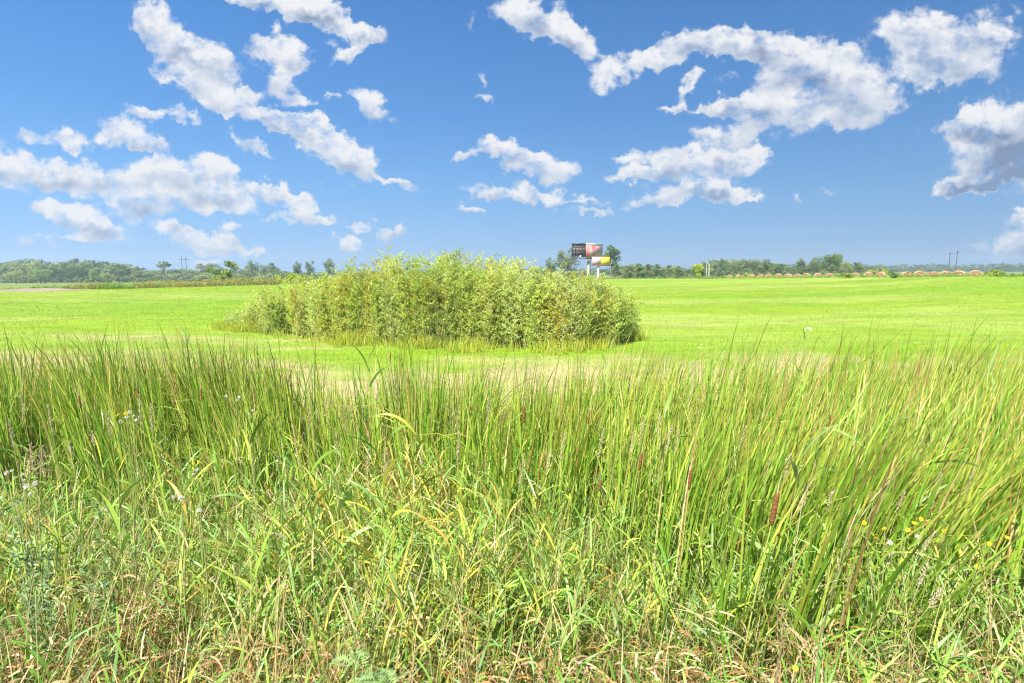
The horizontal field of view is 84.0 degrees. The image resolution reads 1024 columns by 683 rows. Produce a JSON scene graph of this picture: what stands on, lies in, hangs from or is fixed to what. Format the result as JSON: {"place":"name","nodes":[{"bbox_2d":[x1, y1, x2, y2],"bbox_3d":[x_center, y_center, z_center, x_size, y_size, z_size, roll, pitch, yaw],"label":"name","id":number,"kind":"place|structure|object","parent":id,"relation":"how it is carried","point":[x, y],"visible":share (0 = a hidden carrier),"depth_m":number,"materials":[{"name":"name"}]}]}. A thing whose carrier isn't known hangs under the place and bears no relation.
{"place":"outdoors","nodes":[
{"label":"outdoors","id":0,"kind":"place"},
{"bbox_2d":[209,318,648,355],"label":"tussock grass","id":1,"kind":"structure","parent":0,"point":[361,340],"depth_m":20.39,"materials":[{"name":"plant"}]},
{"bbox_2d":[0,271,1023,682],"bbox_3d":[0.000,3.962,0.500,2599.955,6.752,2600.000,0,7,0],"label":"ground","id":2,"kind":"structure","parent":0,"point":[202,311],"depth_m":26.80,"materials":[{"name":"plant"}]},
{"bbox_2d":[4,271,24,283],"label":"pale tree","id":3,"kind":"object","parent":2,"relation":"on","point":[15,274],"visible":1,"depth_m":247.51,"materials":[{"name":"green plant"}]},
{"bbox_2d":[8,419,32,557],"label":"seed stalk","id":4,"kind":"object","parent":2,"relation":"on","point":[9,428],"visible":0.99,"depth_m":4.34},
{"bbox_2d":[4,469,48,682],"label":"white tufted weed","id":5,"kind":"object","parent":2,"relation":"on","point":[15,477],"visible":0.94,"depth_m":3.54,"materials":[{"name":"green plant"}]},
{"bbox_2d":[0,494,59,682],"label":"goldenrod","id":6,"kind":"object","parent":2,"relation":"on","point":[30,564],"visible":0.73,"depth_m":3.18,"materials":[{"name":"green plant"}]},
{"bbox_2d":[21,444,38,584],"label":"seed stalk","id":7,"kind":"object","parent":2,"relation":"on","point":[30,459],"visible":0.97,"depth_m":4.05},
{"bbox_2d":[19,393,42,527],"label":"seed stalk","id":8,"kind":"object","parent":2,"relation":"on","point":[21,400],"visible":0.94,"depth_m":5.15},
{"bbox_2d":[29,268,53,283],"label":"pale tree","id":9,"kind":"object","parent":2,"relation":"on","point":[41,271],"visible":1,"depth_m":252.41,"materials":[{"name":"green plant"}]},
{"bbox_2d":[23,481,64,672],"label":"white tufted weed","id":10,"kind":"object","parent":2,"relation":"on","point":[34,483],"visible":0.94,"depth_m":3.18,"materials":[{"name":"green plant"}]},
{"bbox_2d":[0,288,89,291],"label":"soil heap","id":11,"kind":"object","parent":2,"relation":"on","point":[44,289],"visible":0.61,"depth_m":67.38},
{"bbox_2d":[33,444,57,520],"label":"seed stalk","id":12,"kind":"object","parent":2,"relation":"on","point":[41,463],"visible":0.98,"depth_m":4.05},
{"bbox_2d":[46,404,71,555],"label":"seed stalk","id":13,"kind":"object","parent":2,"relation":"on","point":[57,461],"visible":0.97,"depth_m":4.76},
{"bbox_2d":[56,267,77,282],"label":"dark tree","id":14,"kind":"object","parent":2,"relation":"on","point":[60,276],"visible":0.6,"depth_m":259.23,"materials":[{"name":"green plant"}]},
{"bbox_2d":[67,266,89,282],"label":"dark tree","id":15,"kind":"object","parent":2,"relation":"on","point":[80,273],"visible":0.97,"depth_m":255.20,"materials":[{"name":"green plant"}]},
{"bbox_2d":[68,440,90,569],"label":"seed stalk","id":16,"kind":"object","parent":2,"relation":"on","point":[69,444],"visible":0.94,"depth_m":4.58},
{"bbox_2d":[42,389,118,521],"bbox_3d":[-4.730,1.420,6.309,0.789,1.870,0.075,-2,7,-14],"label":"cattail","id":17,"kind":"object","parent":2,"relation":"on","point":[86,450],"visible":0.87,"depth_m":6.27},
{"bbox_2d":[77,501,124,682],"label":"goldenrod","id":18,"kind":"object","parent":2,"relation":"on","point":[102,600],"visible":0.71,"depth_m":3.09,"materials":[{"name":"green plant"}]},
{"bbox_2d":[99,272,114,280],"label":"pale tree","id":19,"kind":"object","parent":2,"relation":"on","point":[108,277],"visible":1,"depth_m":236.44,"materials":[{"name":"green plant"}]},
{"bbox_2d":[105,412,129,569],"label":"seed stalk","id":20,"kind":"object","parent":2,"relation":"on","point":[108,424],"visible":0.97,"depth_m":4.54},
{"bbox_2d":[113,263,129,275],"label":"lumpy tree","id":21,"kind":"object","parent":2,"relation":"on","point":[115,267],"visible":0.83,"depth_m":286.09,"materials":[{"name":"green plant"}]},
{"bbox_2d":[82,459,162,679],"bbox_3d":[-2.172,1.432,3.229,0.555,1.624,0.204,3,8,26],"label":"common reed","id":22,"kind":"object","parent":2,"relation":"on","point":[116,519],"visible":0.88,"depth_m":3.16,"materials":[{"name":"plant"}]},
{"bbox_2d":[117,410,152,651],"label":"white tufted weed","id":23,"kind":"object","parent":2,"relation":"on","point":[134,504],"visible":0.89,"depth_m":3.83,"materials":[{"name":"green plant"}]},
{"bbox_2d":[137,394,149,559],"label":"seed stalk","id":24,"kind":"object","parent":2,"relation":"on","point":[139,404],"visible":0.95,"depth_m":4.85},
{"bbox_2d":[148,404,159,553],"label":"seed stalk","id":25,"kind":"object","parent":2,"relation":"on","point":[151,417],"visible":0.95,"depth_m":4.95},
{"bbox_2d":[136,383,176,535],"bbox_3d":[-4.041,1.363,6.476,0.409,1.880,0.173,0,7,0],"label":"cattail","id":26,"kind":"object","parent":2,"relation":"on","point":[146,450],"visible":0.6,"depth_m":6.50},
{"bbox_2d":[117,411,198,647],"bbox_3d":[-2.284,1.364,3.789,0.462,1.847,0.167,0,7,0],"label":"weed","id":27,"kind":"object","parent":2,"relation":"on","point":[153,541],"visible":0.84,"depth_m":3.76,"materials":[{"name":"green plant"}]},
{"bbox_2d":[156,261,170,281],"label":"umbrella tree","id":28,"kind":"object","parent":2,"relation":"on","point":[163,264],"visible":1,"depth_m":277.06,"materials":[{"name":"green plant"}]},
{"bbox_2d":[151,430,216,621],"bbox_3d":[-2.361,1.449,4.138,0.408,1.731,0.215,1,7,9],"label":"common reed","id":29,"kind":"object","parent":2,"relation":"on","point":[179,442],"visible":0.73,"depth_m":4.08,"materials":[{"name":"plant"}]},
{"bbox_2d":[175,322,199,439],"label":"common reed","id":30,"kind":"object","parent":2,"relation":"on","point":[187,340],"visible":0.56,"depth_m":8.68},
{"bbox_2d":[172,496,203,670],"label":"white tufted weed","id":31,"kind":"object","parent":2,"relation":"on","point":[184,589],"visible":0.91,"depth_m":3.22,"materials":[{"name":"green plant"}]},
{"bbox_2d":[170,383,212,520],"bbox_3d":[-3.676,1.352,6.483,0.413,1.826,0.061,-1,7,-11],"label":"cattail","id":32,"kind":"object","parent":2,"relation":"on","point":[206,439],"visible":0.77,"depth_m":6.49},
{"bbox_2d":[0,258,383,282],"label":"wooded edge","id":33,"kind":"object","parent":2,"relation":"on","point":[25,267],"visible":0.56,"depth_m":298.23,"materials":[{"name":"green plant"}]},
{"bbox_2d":[187,468,220,678],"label":"white tufted weed","id":34,"kind":"object","parent":2,"relation":"on","point":[192,560],"visible":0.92,"depth_m":3.63,"materials":[{"name":"green plant"}]},
{"bbox_2d":[194,507,221,682],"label":"white tufted weed","id":35,"kind":"object","parent":2,"relation":"on","point":[208,621],"visible":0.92,"depth_m":3.01,"materials":[{"name":"green plant"}]},
{"bbox_2d":[194,263,223,274],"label":"hazy tree","id":36,"kind":"object","parent":2,"relation":"on","point":[211,265],"visible":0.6,"depth_m":315.50,"materials":[{"name":"green plant"}]},
{"bbox_2d":[205,261,239,281],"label":"forked tree","id":37,"kind":"object","parent":2,"relation":"on","point":[224,273],"visible":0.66,"depth_m":110.56,"materials":[{"name":"green plant"}]},
{"bbox_2d":[224,395,241,533],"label":"white tufted weed","id":38,"kind":"object","parent":2,"relation":"on","point":[236,400],"visible":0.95,"depth_m":5.45,"materials":[{"name":"green plant"}]},
{"bbox_2d":[223,298,257,331],"bbox_3d":[-12.036,-1.221,25.950,2.810,1.627,1.422,6,9,38],"label":"young willow","id":39,"kind":"object","parent":2,"relation":"on","point":[241,316],"visible":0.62,"depth_m":25.76,"materials":[{"name":"green plant"}]},
{"bbox_2d":[213,414,278,543],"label":"common reed","id":40,"kind":"object","parent":2,"relation":"on","point":[250,457],"visible":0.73,"depth_m":4.16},
{"bbox_2d":[245,260,259,275],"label":"hazy tree","id":41,"kind":"object","parent":2,"relation":"on","point":[251,267],"visible":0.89,"depth_m":306.67,"materials":[{"name":"green plant"}]},
{"bbox_2d":[244,409,260,554],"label":"white tufted weed","id":42,"kind":"object","parent":2,"relation":"on","point":[253,469],"visible":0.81,"depth_m":5.19,"materials":[{"name":"green plant"}]},
{"bbox_2d":[239,290,295,334],"bbox_3d":[-10.621,-1.280,24.805,2.827,1.999,1.807,5,9,35],"label":"young willow","id":43,"kind":"object","parent":2,"relation":"on","point":[261,320],"visible":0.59,"depth_m":24.49,"materials":[{"name":"green plant"}]},
{"bbox_2d":[258,263,279,274],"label":"hazy tree","id":44,"kind":"object","parent":2,"relation":"on","point":[267,267],"visible":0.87,"depth_m":308.64,"materials":[{"name":"green plant"}]},
{"bbox_2d":[270,459,288,610],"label":"white tufted weed","id":45,"kind":"object","parent":2,"relation":"on","point":[277,460],"visible":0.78,"depth_m":3.93,"materials":[{"name":"green plant"}]},
{"bbox_2d":[274,272,303,283],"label":"shrub","id":46,"kind":"object","parent":2,"relation":"on","point":[291,274],"visible":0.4,"depth_m":94.85,"materials":[{"name":"green plant"}]},
{"bbox_2d":[278,391,339,539],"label":"common reed","id":47,"kind":"object","parent":2,"relation":"on","point":[319,459],"visible":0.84,"depth_m":4.55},
{"bbox_2d":[304,260,314,275],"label":"lone tree","id":48,"kind":"object","parent":2,"relation":"on","point":[308,265],"visible":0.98,"depth_m":297.06,"materials":[{"name":"green plant"}]},
{"bbox_2d":[322,259,334,275],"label":"lone tree","id":49,"kind":"object","parent":2,"relation":"on","point":[328,266],"visible":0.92,"depth_m":297.32,"materials":[{"name":"green plant"}]},
{"bbox_2d":[334,431,337,526],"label":"seed stalk","id":50,"kind":"object","parent":2,"relation":"on","point":[336,468],"visible":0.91,"depth_m":4.99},
{"bbox_2d":[307,425,375,589],"bbox_3d":[-1.123,1.430,3.807,0.406,1.738,0.372,6,9,39],"label":"common reed","id":51,"kind":"object","parent":2,"relation":"on","point":[343,500],"visible":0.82,"depth_m":3.77,"materials":[{"name":"plant"}]},
{"bbox_2d":[329,650,397,682],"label":"ragweed","id":52,"kind":"object","parent":2,"relation":"on","point":[373,677],"visible":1,"depth_m":2.25,"materials":[{"name":"green plant"}]},
{"bbox_2d":[354,338,385,489],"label":"common reed","id":53,"kind":"object","parent":2,"relation":"on","point":[375,376],"visible":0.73,"depth_m":6.29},
{"bbox_2d":[346,425,410,592],"bbox_3d":[-0.970,1.463,4.149,0.556,1.787,0.174,1,7,10],"label":"common reed","id":54,"kind":"object","parent":2,"relation":"on","point":[386,473],"visible":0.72,"depth_m":4.14,"materials":[{"name":"plant"}]},
{"bbox_2d":[376,413,452,601],"bbox_3d":[-0.663,1.432,4.115,0.597,1.857,0.174,3,8,23],"label":"common reed","id":55,"kind":"object","parent":2,"relation":"on","point":[419,444],"visible":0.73,"depth_m":4.05,"materials":[{"name":"plant"}]},
{"bbox_2d":[252,244,638,348],"bbox_3d":[-3.918,-2.038,23.220,18.061,3.982,6.534,1,7,10],"label":"willow thicket","id":56,"kind":"object","parent":2,"relation":"on","point":[467,305],"visible":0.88,"depth_m":20.73,"materials":[{"name":"green plant"}]},
{"bbox_2d":[327,267,623,276],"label":"wooded edge","id":57,"kind":"object","parent":2,"relation":"on","point":[606,271],"visible":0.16,"depth_m":376.87,"materials":[{"name":"green plant"}]},
{"bbox_2d":[488,397,525,551],"bbox_3d":[-0.058,1.462,5.907,0.366,1.851,0.292,-1,7,-9],"label":"cattail","id":58,"kind":"object","parent":2,"relation":"on","point":[524,409],"visible":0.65,"depth_m":5.76},
{"bbox_2d":[0,471,1022,682],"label":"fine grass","id":59,"kind":"structure","parent":2,"relation":"on","point":[932,646],"depth_m":3.70,"materials":[{"name":"plant"}]},
{"bbox_2d":[0,311,1023,682],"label":"grass","id":60,"kind":"structure","parent":2,"relation":"on","point":[972,413],"depth_m":6.42,"materials":[{"name":"plant"}]},
{"bbox_2d":[0,405,1023,682],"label":"reed grass","id":61,"kind":"structure","parent":2,"relation":"on","point":[374,519],"depth_m":4.08,"materials":[{"name":"plant"}]},
{"bbox_2d":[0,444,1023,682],"bbox_3d":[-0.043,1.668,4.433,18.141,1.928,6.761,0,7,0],"label":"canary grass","id":62,"kind":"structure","parent":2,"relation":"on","point":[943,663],"depth_m":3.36,"materials":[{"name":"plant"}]},
{"bbox_2d":[0,489,1023,682],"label":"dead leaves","id":63,"kind":"object","parent":2,"relation":"on","point":[608,679],"visible":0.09,"depth_m":3.20,"materials":[{"name":"brown plant"}]},
{"bbox_2d":[0,350,1023,682],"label":"broken straw","id":64,"kind":"object","parent":2,"relation":"on","point":[6,642],"visible":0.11,"depth_m":3.24,"materials":[{"name":"beige plant"}]},
{"bbox_2d":[0,452,1023,682],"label":"dry grass","id":65,"kind":"structure","parent":2,"relation":"on","point":[16,665],"depth_m":3.24,"materials":[{"name":"plant"}]},
{"bbox_2d":[0,385,1023,682],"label":"dead leaves","id":66,"kind":"object","parent":2,"relation":"on","point":[434,615],"visible":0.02,"depth_m":3.72,"materials":[{"name":"brown plant"}]},
{"bbox_2d":[0,390,1023,682],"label":"straw culms","id":67,"kind":"object","parent":2,"relation":"on","point":[250,606],"visible":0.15,"depth_m":3.16,"materials":[{"name":"beige plant"}]},
{"bbox_2d":[1,271,1023,289],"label":"tall weeds","id":68,"kind":"object","parent":2,"relation":"on","point":[203,283],"visible":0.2,"depth_m":79.88,"materials":[{"name":"green plant"}]},
{"bbox_2d":[509,458,524,552],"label":"seed stalk","id":69,"kind":"object","parent":2,"relation":"on","point":[521,471],"visible":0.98,"depth_m":4.38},
{"bbox_2d":[526,449,552,598],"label":"seed stalk","id":70,"kind":"object","parent":2,"relation":"on","point":[550,455],"visible":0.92,"depth_m":4.37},
{"bbox_2d":[545,257,555,276],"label":"skyline tree","id":71,"kind":"object","parent":2,"relation":"on","point":[549,265],"visible":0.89,"depth_m":237.51,"materials":[{"name":"green plant"}]},
{"bbox_2d":[553,248,580,278],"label":"broad tree","id":72,"kind":"object","parent":2,"relation":"on","point":[564,260],"visible":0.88,"depth_m":197.76,"materials":[{"name":"green plant"}]},
{"bbox_2d":[571,243,602,277],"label":"billboard","id":73,"kind":"object","parent":2,"relation":"on","point":[588,250],"visible":0.91,"depth_m":146.88,"materials":[{"name":"metal"}]},
{"bbox_2d":[583,430,603,567],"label":"seed stalk","id":74,"kind":"object","parent":2,"relation":"on","point":[599,453],"visible":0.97,"depth_m":4.56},
{"bbox_2d":[572,450,616,632],"bbox_3d":[0.690,1.622,4.523,0.420,1.490,0.161,-3,8,-25],"label":"cattail","id":75,"kind":"object","parent":2,"relation":"on","point":[600,485],"visible":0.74,"depth_m":4.55},
{"bbox_2d":[591,256,609,277],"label":"roadside sign","id":76,"kind":"object","parent":2,"relation":"on","point":[598,261],"visible":0.84,"depth_m":136.57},
{"bbox_2d":[603,245,621,277],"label":"tall tree","id":77,"kind":"object","parent":2,"relation":"on","point":[614,264],"visible":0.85,"depth_m":202.44,"materials":[{"name":"green plant"}]},
{"bbox_2d":[586,440,653,612],"bbox_3d":[0.870,1.583,4.577,0.592,1.587,0.139,0,7,0],"label":"cattail","id":78,"kind":"object","parent":2,"relation":"on","point":[640,459],"visible":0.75,"depth_m":4.55},
{"bbox_2d":[596,286,644,346],"bbox_3d":[4.092,-1.015,21.753,1.681,2.317,3.339,3,8,24],"label":"young willow","id":79,"kind":"object","parent":2,"relation":"on","point":[621,305],"visible":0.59,"depth_m":21.31,"materials":[{"name":"green plant"}]},
{"bbox_2d":[621,265,636,278],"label":"poplar","id":80,"kind":"object","parent":2,"relation":"on","point":[627,271],"visible":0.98,"depth_m":148.68,"materials":[{"name":"green plant"}]},
{"bbox_2d":[634,263,645,277],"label":"poplar","id":81,"kind":"object","parent":2,"relation":"on","point":[641,273],"visible":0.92,"depth_m":150.43,"materials":[{"name":"green plant"}]},
{"bbox_2d":[643,264,655,277],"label":"poplar","id":82,"kind":"object","parent":2,"relation":"on","point":[647,266],"visible":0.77,"depth_m":152.36,"materials":[{"name":"green plant"}]},
{"bbox_2d":[646,425,671,584],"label":"seed stalk","id":83,"kind":"object","parent":2,"relation":"on","point":[668,438],"visible":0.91,"depth_m":4.66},
{"bbox_2d":[652,264,665,277],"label":"poplar","id":84,"kind":"object","parent":2,"relation":"on","point":[656,270],"visible":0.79,"depth_m":154.49,"materials":[{"name":"green plant"}]},
{"bbox_2d":[629,387,692,526],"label":"common reed","id":85,"kind":"object","parent":2,"relation":"on","point":[668,402],"visible":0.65,"depth_m":5.07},
{"bbox_2d":[661,265,676,277],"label":"poplar","id":86,"kind":"object","parent":2,"relation":"on","point":[666,271],"visible":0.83,"depth_m":156.45,"materials":[{"name":"green plant"}]},
{"bbox_2d":[671,266,686,278],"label":"poplar","id":87,"kind":"object","parent":2,"relation":"on","point":[676,271],"visible":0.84,"depth_m":158.49,"materials":[{"name":"green plant"}]},
{"bbox_2d":[638,458,739,611],"bbox_3d":[1.251,1.578,4.156,0.729,1.540,0.159,1,7,6],"label":"cattail","id":88,"kind":"object","parent":2,"relation":"on","point":[689,479],"visible":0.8,"depth_m":4.08},
{"bbox_2d":[690,264,705,277],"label":"yellow tree","id":89,"kind":"object","parent":2,"relation":"on","point":[698,267],"visible":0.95,"depth_m":126.45,"materials":[{"name":"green plant"}]},
{"bbox_2d":[676,475,792,682],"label":"cattail","id":90,"kind":"object","parent":2,"relation":"on","point":[774,509],"visible":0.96,"depth_m":2.95},
{"bbox_2d":[701,538,777,679],"bbox_3d":[1.341,1.687,3.436,0.185,1.116,0.414,-7,10,-45],"label":"goldenrod","id":91,"kind":"object","parent":2,"relation":"on","point":[735,596],"visible":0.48,"depth_m":3.40,"materials":[{"name":"green plant"}]},
{"bbox_2d":[609,258,899,277],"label":"wooded edge","id":92,"kind":"object","parent":2,"relation":"on","point":[738,267],"visible":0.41,"depth_m":212.85,"materials":[{"name":"green plant"}]},
{"bbox_2d":[727,421,847,663],"bbox_3d":[1.883,1.420,3.868,0.756,1.813,0.382,2,7,14],"label":"common reed","id":93,"kind":"object","parent":2,"relation":"on","point":[795,470],"visible":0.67,"depth_m":3.86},
{"bbox_2d":[775,499,802,682],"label":"grass blade","id":94,"kind":"object","parent":2,"relation":"on","point":[787,599],"visible":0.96,"depth_m":2.67,"materials":[{"name":"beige plant"}]},
{"bbox_2d":[782,483,809,585],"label":"seed stalk","id":95,"kind":"object","parent":2,"relation":"on","point":[803,503],"visible":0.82,"depth_m":4.08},
{"bbox_2d":[796,258,807,274],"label":"thin tree","id":96,"kind":"object","parent":2,"relation":"on","point":[799,267],"visible":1,"depth_m":202.70,"materials":[{"name":"green plant"}]},
{"bbox_2d":[809,256,824,272],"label":"round tree","id":97,"kind":"object","parent":2,"relation":"on","point":[814,264],"visible":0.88,"depth_m":198.04,"materials":[{"name":"green plant"}]},
{"bbox_2d":[818,253,842,272],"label":"tree","id":98,"kind":"object","parent":2,"relation":"on","point":[832,262],"visible":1,"depth_m":162.35,"materials":[{"name":"green plant"}]},
{"bbox_2d":[812,506,859,682],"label":"dry leaf","id":99,"kind":"object","parent":2,"relation":"on","point":[832,587],"visible":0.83,"depth_m":2.76,"materials":[{"name":"beige plant"}]},
{"bbox_2d":[839,260,851,272],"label":"olive tree","id":100,"kind":"object","parent":2,"relation":"on","point":[846,267],"visible":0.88,"depth_m":176.29,"materials":[{"name":"green plant"}]},
{"bbox_2d":[812,482,887,681],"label":"dry leaf","id":101,"kind":"object","parent":2,"relation":"on","point":[840,564],"visible":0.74,"depth_m":3.19,"materials":[{"name":"beige plant"}]},
{"bbox_2d":[798,416,916,500],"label":"common reed","id":102,"kind":"object","parent":2,"relation":"on","point":[844,433],"visible":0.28,"depth_m":4.99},
{"bbox_2d":[862,520,909,676],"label":"yellow flower","id":103,"kind":"object","parent":2,"relation":"on","point":[907,530],"visible":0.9,"depth_m":3.07,"materials":[{"name":"green plant"}]},
{"bbox_2d":[880,534,919,676],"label":"white tufted weed","id":104,"kind":"object","parent":2,"relation":"on","point":[890,544],"visible":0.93,"depth_m":3.17,"materials":[{"name":"green plant"}]},
{"bbox_2d":[869,531,935,654],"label":"seed stalk","id":105,"kind":"object","parent":2,"relation":"on","point":[934,532],"visible":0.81,"depth_m":3.50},
{"bbox_2d":[887,563,929,677],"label":"seed stalk","id":106,"kind":"object","parent":2,"relation":"on","point":[919,578],"visible":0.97,"depth_m":3.10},
{"bbox_2d":[881,587,943,679],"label":"seed stalk","id":107,"kind":"object","parent":2,"relation":"on","point":[937,595],"visible":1,"depth_m":2.90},
{"bbox_2d":[860,262,1023,271],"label":"wooded edge","id":108,"kind":"object","parent":2,"relation":"on","point":[1007,267],"visible":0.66,"depth_m":634.55,"materials":[{"name":"green plant"}]},
{"bbox_2d":[904,421,992,527],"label":"common reed","id":109,"kind":"object","parent":2,"relation":"on","point":[945,485],"visible":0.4,"depth_m":4.62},
{"bbox_2d":[912,516,1009,682],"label":"yellow flower","id":110,"kind":"object","parent":2,"relation":"on","point":[977,566],"visible":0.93,"depth_m":3.00,"materials":[{"name":"green plant"}]},
{"bbox_2d":[0,0,1023,272],"label":"sky","id":111,"kind":"structure","parent":0,"point":[142,133],"materials":[{"name":"blue"}]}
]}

